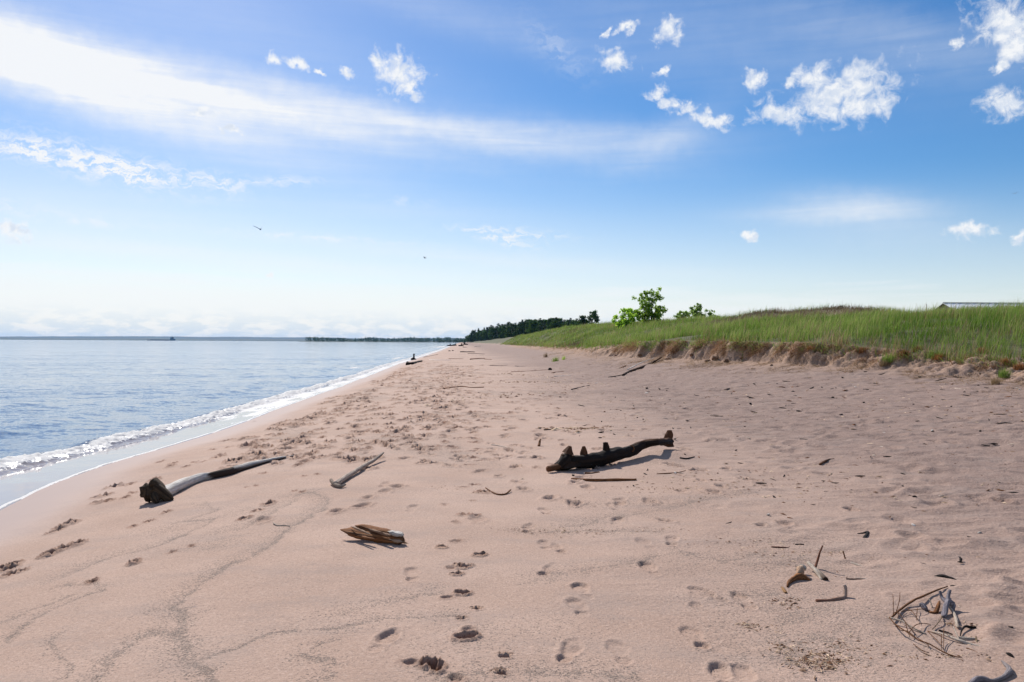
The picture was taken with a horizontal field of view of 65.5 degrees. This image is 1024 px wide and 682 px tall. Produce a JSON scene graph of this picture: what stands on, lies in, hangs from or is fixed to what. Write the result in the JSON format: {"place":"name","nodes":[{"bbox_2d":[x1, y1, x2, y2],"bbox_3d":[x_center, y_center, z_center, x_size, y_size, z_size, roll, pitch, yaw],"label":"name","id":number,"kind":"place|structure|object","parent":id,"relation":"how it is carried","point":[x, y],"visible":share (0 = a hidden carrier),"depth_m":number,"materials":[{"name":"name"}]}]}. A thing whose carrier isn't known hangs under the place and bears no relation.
{"place":"outdoors","nodes":[
{"label":"outdoors","id":0,"kind":"place"},
{"bbox_2d":[0,338,441,341],"bbox_3d":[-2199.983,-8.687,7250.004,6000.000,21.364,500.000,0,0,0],"label":"shore","id":1,"kind":"structure","parent":0,"point":[164,339],"depth_m":7071.99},
{"bbox_2d":[0,340,456,509],"bbox_3d":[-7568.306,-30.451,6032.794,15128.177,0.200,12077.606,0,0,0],"label":"water","id":2,"kind":"structure","parent":0,"point":[70,408],"depth_m":32.44,"materials":[{"name":"blue liquid"}]},
{"bbox_2d":[147,336,175,340],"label":"cargo ship","id":3,"kind":"object","parent":2,"relation":"on","point":[172,338],"visible":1,"depth_m":5588.99},
{"bbox_2d":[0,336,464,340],"bbox_3d":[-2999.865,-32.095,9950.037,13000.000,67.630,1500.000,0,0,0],"label":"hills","id":4,"kind":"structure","parent":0,"point":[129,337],"depth_m":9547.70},
{"bbox_2d":[298,336,485,342],"bbox_3d":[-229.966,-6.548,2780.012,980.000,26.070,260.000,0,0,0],"label":"headland","id":5,"kind":"structure","parent":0,"point":[405,339],"depth_m":2709.12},
{"bbox_2d":[0,308,1023,681],"bbox_3d":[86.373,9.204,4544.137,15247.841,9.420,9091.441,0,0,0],"label":"sand","id":6,"kind":"structure","parent":0,"point":[108,574],"depth_m":6.38,"materials":[{"name":"beige sand"}]},
{"bbox_2d":[139,455,293,503],"bbox_3d":[-3.407,1.530,9.400,0.398,0.253,2.774,0,0,12],"label":"driftwood log","id":7,"kind":"object","parent":6,"relation":"on","point":[155,490],"visible":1,"depth_m":8.65,"materials":[{"name":"grey wood"}]},
{"bbox_2d":[329,452,383,487],"bbox_3d":[-1.788,1.464,9.167,0.232,0.112,1.981,0,0,3],"label":"driftwood stick","id":8,"kind":"object","parent":6,"relation":"on","point":[339,481],"visible":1,"depth_m":8.74,"materials":[{"name":"grey wood"}]},
{"bbox_2d":[340,524,408,544],"bbox_3d":[-1.043,1.449,5.939,0.630,0.101,0.211,0,0,27],"label":"driftwood slab","id":9,"kind":"object","parent":6,"relation":"on","point":[375,534],"depth_m":5.93,"materials":[{"name":"brown wood"}]},
{"bbox_2d":[406,360,421,364],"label":"driftwood log","id":10,"kind":"object","parent":6,"relation":"on","point":[409,363],"visible":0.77,"depth_m":59.48,"materials":[{"name":"brown wood"}]},
{"bbox_2d":[439,339,484,342],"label":"shore wood","id":11,"kind":"object","parent":6,"relation":"on","point":[454,340],"visible":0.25,"depth_m":1978.47,"materials":[{"name":"green plant"}]},
{"bbox_2d":[443,386,483,388],"bbox_3d":[-1.823,1.517,26.004,1.711,0.050,0.818,0,0,-42],"label":"driftwood stick","id":12,"kind":"object","parent":6,"relation":"on","point":[464,386],"visible":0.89,"depth_m":26.14,"materials":[{"name":"brown wood"}]},
{"bbox_2d":[489,327,493,337],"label":"broadleaf tree","id":13,"kind":"object","parent":6,"relation":"on","point":[492,330],"visible":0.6,"depth_m":675.91,"materials":[{"name":"green plant"}]},
{"bbox_2d":[492,326,498,338],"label":"conifer tree","id":14,"kind":"object","parent":6,"relation":"on","point":[495,334],"visible":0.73,"depth_m":641.59,"materials":[{"name":"green plant"}]},
{"bbox_2d":[485,487,510,494],"bbox_3d":[-0.171,1.496,7.914,0.283,0.032,0.212,0,0,20],"label":"driftwood stick","id":15,"kind":"object","parent":6,"relation":"on","point":[497,493],"visible":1,"depth_m":7.86,"materials":[{"name":"brown wood"}]},
{"bbox_2d":[497,325,503,338],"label":"broadleaf tree","id":16,"kind":"object","parent":6,"relation":"on","point":[500,331],"visible":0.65,"depth_m":604.89,"materials":[{"name":"green plant"}]},
{"bbox_2d":[501,325,506,337],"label":"broadleaf tree","id":17,"kind":"object","parent":6,"relation":"on","point":[503,328],"visible":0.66,"depth_m":585.60,"materials":[{"name":"green plant"}]},
{"bbox_2d":[505,326,511,337],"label":"broadleaf tree","id":18,"kind":"object","parent":6,"relation":"on","point":[509,332],"visible":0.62,"depth_m":574.00,"materials":[{"name":"green plant"}]},
{"bbox_2d":[517,321,524,334],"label":"conifer tree","id":19,"kind":"object","parent":6,"relation":"on","point":[518,332],"visible":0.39,"depth_m":530.84,"materials":[{"name":"green plant"}]},
{"bbox_2d":[525,321,529,334],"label":"broadleaf tree","id":20,"kind":"object","parent":6,"relation":"on","point":[526,324],"visible":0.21,"depth_m":500.87,"materials":[{"name":"green plant"}]},
{"bbox_2d":[528,319,538,333],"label":"broadleaf tree","id":21,"kind":"object","parent":6,"relation":"on","point":[534,324],"visible":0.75,"depth_m":439.03,"materials":[{"name":"green plant"}]},
{"bbox_2d":[551,320,560,328],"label":"broadleaf tree","id":22,"kind":"object","parent":6,"relation":"on","point":[555,324],"visible":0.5,"depth_m":414.51,"materials":[{"name":"green plant"}]},
{"bbox_2d":[576,315,589,325],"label":"broadleaf tree","id":23,"kind":"object","parent":6,"relation":"on","point":[585,321],"visible":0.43,"depth_m":351.27,"materials":[{"name":"green plant"}]},
{"bbox_2d":[587,311,599,324],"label":"broadleaf tree","id":24,"kind":"object","parent":6,"relation":"on","point":[594,316],"visible":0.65,"depth_m":344.11,"materials":[{"name":"green plant"}]},
{"bbox_2d":[571,478,636,480],"bbox_3d":[1.000,1.503,8.643,0.711,0.037,0.142,0,0,0],"label":"driftwood stick","id":25,"kind":"object","parent":6,"relation":"on","point":[618,479],"visible":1,"depth_m":8.61,"materials":[{"name":"brown wood"}]},
{"bbox_2d":[546,430,673,471],"bbox_3d":[1.423,1.379,10.046,0.491,0.304,2.722,0,0,42],"label":"driftwood tree","id":26,"kind":"object","parent":6,"relation":"on","point":[569,459],"visible":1,"depth_m":9.55,"materials":[{"name":"brown wood"}]},
{"bbox_2d":[611,308,639,327],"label":"tree","id":27,"kind":"object","parent":6,"relation":"on","point":[622,322],"visible":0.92,"depth_m":83.75,"materials":[{"name":"green plant"}]},
{"bbox_2d":[622,357,661,375],"bbox_3d":[5.680,1.093,35.236,0.372,0.694,6.833,0,0,23],"label":"driftwood pole","id":28,"kind":"object","parent":6,"relation":"on","point":[634,369],"visible":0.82,"depth_m":35.01,"materials":[{"name":"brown wood"}]},
{"bbox_2d":[631,287,667,322],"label":"tree","id":29,"kind":"object","parent":6,"relation":"on","point":[648,309],"visible":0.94,"depth_m":83.90,"materials":[{"name":"green plant"}]},
{"bbox_2d":[674,310,690,317],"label":"tree","id":30,"kind":"object","parent":6,"relation":"on","point":[685,313],"visible":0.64,"depth_m":91.68,"materials":[{"name":"green plant"}]},
{"bbox_2d":[368,363,1023,678],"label":"wood litter","id":31,"kind":"object","parent":6,"relation":"on","point":[805,658],"visible":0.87,"depth_m":6.13,"materials":[{"name":"brown wood"}]},
{"bbox_2d":[689,303,707,316],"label":"tree","id":32,"kind":"object","parent":6,"relation":"on","point":[694,312],"visible":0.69,"depth_m":91.82,"materials":[{"name":"green plant"}]},
{"bbox_2d":[707,310,717,316],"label":"tree","id":33,"kind":"object","parent":6,"relation":"on","point":[709,313],"visible":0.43,"depth_m":91.50,"materials":[{"name":"green plant"}]},
{"bbox_2d":[508,303,1001,358],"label":"heath","id":34,"kind":"object","parent":6,"relation":"on","point":[788,311],"visible":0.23,"depth_m":57.72,"materials":[{"name":"green plant"}]},
{"bbox_2d":[499,297,1023,367],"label":"dune grass","id":35,"kind":"structure","parent":6,"relation":"on","point":[983,320],"depth_m":33.83,"materials":[{"name":"green plant"}]},
{"bbox_2d":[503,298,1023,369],"bbox_3d":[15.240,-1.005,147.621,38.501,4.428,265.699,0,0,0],"label":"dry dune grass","id":36,"kind":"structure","parent":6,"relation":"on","point":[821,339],"depth_m":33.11,"materials":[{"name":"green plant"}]},
{"bbox_2d":[532,350,1023,394],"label":"fallen straw","id":37,"kind":"object","parent":6,"relation":"on","point":[825,371],"visible":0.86,"depth_m":26.75,"materials":[{"name":"brown plant"}]},
{"bbox_2d":[538,337,1021,370],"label":"hanging roots","id":38,"kind":"object","parent":6,"relation":"on","point":[670,349],"visible":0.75,"depth_m":31.84,"materials":[{"name":"brown plant"}]},
{"bbox_2d":[550,336,1023,367],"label":"overhanging grass","id":39,"kind":"structure","parent":6,"relation":"on","point":[789,349],"depth_m":30.80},
{"bbox_2d":[786,565,810,586],"bbox_3d":[1.798,1.478,4.998,0.102,0.082,0.286,0,0,42],"label":"driftwood piece","id":40,"kind":"object","parent":6,"relation":"on","point":[799,574],"visible":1,"depth_m":5.02,"materials":[{"name":"brown wood"}]},
{"bbox_2d":[806,561,822,579],"bbox_3d":[1.957,1.483,5.137,0.033,0.062,0.239,0,0,0],"label":"driftwood piece","id":41,"kind":"object","parent":6,"relation":"on","point":[812,566],"visible":1,"depth_m":5.15,"materials":[{"name":"brown wood"}]},
{"bbox_2d":[814,545,822,567],"bbox_3d":[2.035,1.443,5.300,0.023,0.150,0.128,0,0,44],"label":"twig","id":42,"kind":"object","parent":6,"relation":"on","point":[817,560],"visible":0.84,"depth_m":5.31,"materials":[{"name":"brown wood"}]},
{"bbox_2d":[816,568,827,579],"bbox_3d":[1.975,1.496,5.095,0.036,0.044,0.183,0,0,0],"label":"driftwood piece","id":43,"kind":"object","parent":6,"relation":"on","point":[823,576],"visible":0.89,"depth_m":5.04,"materials":[{"name":"grey wood"}]},
{"bbox_2d":[815,585,846,601],"bbox_3d":[1.887,1.490,4.678,0.256,0.079,0.052,0,0,-28],"label":"driftwood stick","id":44,"kind":"object","parent":6,"relation":"on","point":[843,596],"visible":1,"depth_m":4.67,"materials":[{"name":"brown wood"}]},
{"bbox_2d":[846,578,862,579],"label":"driftwood stick","id":45,"kind":"object","parent":6,"relation":"on","point":[854,578],"visible":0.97,"depth_m":5.07,"materials":[{"name":"brown wood"}]},
{"bbox_2d":[856,347,868,353],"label":"dead tuft","id":46,"kind":"object","parent":6,"relation":"on","point":[862,350],"visible":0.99,"depth_m":27.18,"materials":[{"name":"brown plant"}]},
{"bbox_2d":[879,360,886,365],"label":"grass tuft","id":47,"kind":"object","parent":6,"relation":"on","point":[884,363],"visible":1,"depth_m":25.85,"materials":[{"name":"brown plant"}]},
{"bbox_2d":[876,354,896,362],"bbox_3d":[12.296,0.510,25.977,0.501,0.377,0.634,0,0,-29],"label":"grass tuft","id":48,"kind":"object","parent":6,"relation":"on","point":[889,358],"visible":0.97,"depth_m":25.96,"materials":[{"name":"green plant"}]},
{"bbox_2d":[899,349,911,355],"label":"dead tuft","id":49,"kind":"object","parent":6,"relation":"on","point":[904,353],"visible":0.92,"depth_m":26.04,"materials":[{"name":"brown plant"}]},
{"bbox_2d":[888,616,926,634],"bbox_3d":[2.095,1.508,4.228,0.023,0.027,0.238,0,0,-21],"label":"driftwood stick","id":50,"kind":"object","parent":6,"relation":"on","point":[896,619],"visible":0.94,"depth_m":4.25,"materials":[{"name":"brown wood"}]},
{"bbox_2d":[891,586,947,616],"bbox_3d":[2.360,1.499,4.617,0.825,0.036,0.025,0,0,-42],"label":"driftwood stick","id":51,"kind":"object","parent":6,"relation":"on","point":[910,602],"visible":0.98,"depth_m":4.58,"materials":[{"name":"brown wood"}]},
{"bbox_2d":[919,602,927,610],"bbox_3d":[2.317,1.494,4.480,0.038,0.040,0.056,0,0,0],"label":"driftwood piece","id":52,"kind":"object","parent":6,"relation":"on","point":[922,605],"visible":1,"depth_m":4.47,"materials":[{"name":"grey wood"}]},
{"bbox_2d":[889,596,961,657],"bbox_3d":[2.125,1.469,4.173,0.236,0.092,0.712,0,0,15],"label":"dead branch","id":53,"kind":"object","parent":6,"relation":"on","point":[908,632],"visible":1,"depth_m":4.07,"materials":[{"name":"brown wood"}]},
{"bbox_2d":[928,601,940,613],"bbox_3d":[2.382,1.501,4.468,0.139,0.054,0.057,0,0,-32],"label":"driftwood piece","id":54,"kind":"object","parent":6,"relation":"on","point":[936,609],"visible":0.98,"depth_m":4.44,"materials":[{"name":"brown wood"}]},
{"bbox_2d":[923,348,945,358],"bbox_3d":[13.508,0.369,25.355,0.702,0.381,0.676,0,0,0],"label":"grass tuft","id":55,"kind":"object","parent":6,"relation":"on","point":[935,353],"visible":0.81,"depth_m":25.25,"materials":[{"name":"green plant"}]},
{"bbox_2d":[931,353,942,359],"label":"dead tuft","id":56,"kind":"object","parent":6,"relation":"on","point":[935,357],"visible":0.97,"depth_m":25.11,"materials":[{"name":"brown plant"}]},
{"bbox_2d":[935,574,956,579],"bbox_3d":[2.782,1.511,5.090,0.158,0.027,0.053,0,0,44],"label":"driftwood plank","id":57,"kind":"object","parent":6,"relation":"on","point":[943,576],"visible":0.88,"depth_m":5.09,"materials":[{"name":"grey wood"}]},
{"bbox_2d":[939,589,955,617],"bbox_3d":[2.434,1.465,4.442,0.086,0.102,0.246,0,0,25],"label":"driftwood root","id":58,"kind":"object","parent":6,"relation":"on","point":[947,601],"visible":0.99,"depth_m":4.48,"materials":[{"name":"grey wood"}]},
{"bbox_2d":[948,606,958,628],"bbox_3d":[2.414,1.505,4.343,0.028,0.042,0.275,0,0,20],"label":"driftwood piece","id":59,"kind":"object","parent":6,"relation":"on","point":[956,620],"visible":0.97,"depth_m":4.32,"materials":[{"name":"brown wood"}]},
{"bbox_2d":[932,631,979,645],"bbox_3d":[2.246,1.510,4.045,0.045,0.025,0.258,0,0,-30],"label":"driftwood stick","id":60,"kind":"object","parent":6,"relation":"on","point":[957,639],"visible":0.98,"depth_m":4.01,"materials":[{"name":"brown wood"}]},
{"bbox_2d":[957,636,974,639],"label":"driftwood stick","id":61,"kind":"object","parent":6,"relation":"on","point":[966,638],"visible":0.9,"depth_m":4.05,"materials":[{"name":"grey wood"}]},
{"bbox_2d":[960,625,976,635],"bbox_3d":[2.377,1.513,4.178,0.193,0.023,0.038,0,0,-38],"label":"twig","id":62,"kind":"object","parent":6,"relation":"on","point":[968,626],"visible":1,"depth_m":4.21,"materials":[{"name":"brown wood"}]},
{"bbox_2d":[936,302,1023,310],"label":"metal roof hall","id":63,"kind":"structure","parent":6,"relation":"on","point":[945,304],"depth_m":173.25,"materials":[{"name":"beige"}]},
{"bbox_2d":[977,346,988,353],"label":"dead tuft","id":64,"kind":"object","parent":6,"relation":"on","point":[979,350],"visible":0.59,"depth_m":25.00,"materials":[{"name":"brown plant"}]},
{"bbox_2d":[968,660,1012,681],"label":"driftwood root","id":65,"kind":"object","parent":6,"relation":"on","point":[1008,672],"visible":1,"depth_m":3.56,"materials":[{"name":"grey wood"}]},
{"bbox_2d":[988,377,1003,384],"bbox_3d":[12.773,1.030,20.972,0.353,0.293,0.360,0,0,0],"label":"grass tuft","id":66,"kind":"object","parent":6,"relation":"on","point":[994,381],"visible":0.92,"depth_m":20.97,"materials":[{"name":"beige plant"}]},
{"bbox_2d":[996,367,1012,377],"bbox_3d":[13.787,0.858,22.266,0.442,0.347,0.484,0,0,0],"label":"grass tuft","id":67,"kind":"object","parent":6,"relation":"on","point":[1002,374],"visible":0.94,"depth_m":22.22,"materials":[{"name":"green plant"}]},
{"bbox_2d":[998,357,1010,364],"bbox_3d":[14.544,0.582,23.456,0.455,0.253,0.460,0,0,0],"label":"dead tuft","id":68,"kind":"object","parent":6,"relation":"on","point":[1007,361],"visible":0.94,"depth_m":23.43,"materials":[{"name":"brown plant"}]},
{"bbox_2d":[1013,363,1023,369],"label":"dead tuft","id":69,"kind":"object","parent":6,"relation":"on","point":[1018,366],"visible":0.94,"depth_m":22.73,"materials":[{"name":"brown plant"}]},
{"bbox_2d":[0,0,1023,338],"label":"sky","id":70,"kind":"structure","parent":0,"point":[544,159],"materials":[{"name":"blue"}]},
{"bbox_2d":[857,531,868,537],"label":"twig","id":71,"kind":"object","parent":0,"point":[866,534],"visible":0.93,"depth_m":6.28,"materials":[{"name":"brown wood"}]}
]}

